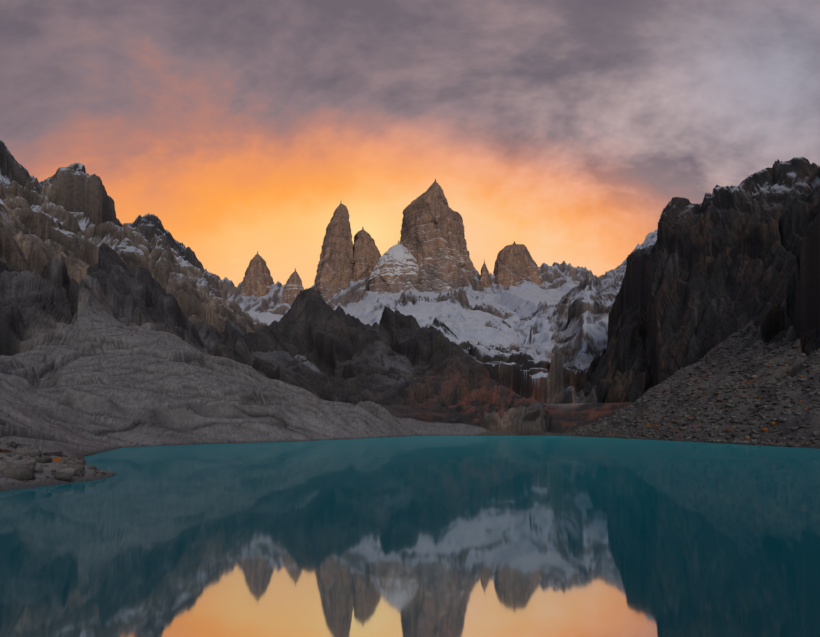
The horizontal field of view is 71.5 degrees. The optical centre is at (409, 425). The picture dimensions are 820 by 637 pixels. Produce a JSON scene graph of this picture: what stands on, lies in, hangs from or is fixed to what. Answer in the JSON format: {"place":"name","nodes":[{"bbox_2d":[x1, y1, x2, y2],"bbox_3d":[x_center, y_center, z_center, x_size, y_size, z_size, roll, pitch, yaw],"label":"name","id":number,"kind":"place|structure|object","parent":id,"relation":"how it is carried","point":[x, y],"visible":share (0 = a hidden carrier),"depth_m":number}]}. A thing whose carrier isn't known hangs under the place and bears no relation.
{"place":"outdoors","nodes":[
{"label":"outdoors","id":0,"kind":"place"},
{"bbox_2d":[0,140,819,490],"bbox_3d":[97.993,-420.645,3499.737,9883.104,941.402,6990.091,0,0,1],"label":"terrain","id":1,"kind":"structure","parent":0,"point":[146,330],"depth_m":560.97},
{"bbox_2d":[0,439,105,484],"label":"rocks","id":2,"kind":"object","parent":1,"relation":"on","point":[24,471],"visible":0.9,"depth_m":87.79},
{"bbox_2d":[241,251,273,297],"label":"rock spire","id":3,"kind":"structure","parent":1,"relation":"on","point":[257,280],"depth_m":2867.12},
{"bbox_2d":[281,268,303,306],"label":"rock spire","id":4,"kind":"structure","parent":1,"relation":"on","point":[293,287],"depth_m":2857.19},
{"bbox_2d":[314,202,353,302],"bbox_3d":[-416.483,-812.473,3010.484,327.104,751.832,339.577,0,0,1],"label":"rock spire","id":5,"kind":"structure","parent":1,"relation":"on","point":[334,274],"depth_m":2941.80},
{"bbox_2d":[353,227,380,287],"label":"rock spire","id":6,"kind":"structure","parent":1,"relation":"on","point":[366,254],"depth_m":2970.81},
{"bbox_2d":[368,240,419,293],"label":"peak","id":7,"kind":"structure","parent":1,"relation":"on","point":[396,269],"depth_m":2804.22},
{"bbox_2d":[399,178,475,292],"bbox_3d":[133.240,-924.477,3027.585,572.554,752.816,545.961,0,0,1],"label":"rock spire","id":8,"kind":"structure","parent":1,"relation":"on","point":[432,239],"depth_m":2880.06},
{"bbox_2d":[479,259,490,287],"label":"rock spire","id":9,"kind":"structure","parent":1,"relation":"on","point":[484,279],"depth_m":2944.67},
{"bbox_2d":[493,241,542,289],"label":"rock spire","id":10,"kind":"structure","parent":1,"relation":"on","point":[515,265],"depth_m":2918.47},
{"bbox_2d":[564,320,819,446],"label":"scree","id":11,"kind":"structure","parent":1,"relation":"on","point":[754,435],"depth_m":320.83},
{"bbox_2d":[0,436,819,636],"bbox_3d":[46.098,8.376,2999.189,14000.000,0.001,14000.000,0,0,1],"label":"water","id":12,"kind":"structure","parent":0,"point":[490,536],"depth_m":41.04},
{"bbox_2d":[0,0,819,289],"label":"sky","id":13,"kind":"structure","parent":0,"point":[563,130]}
]}

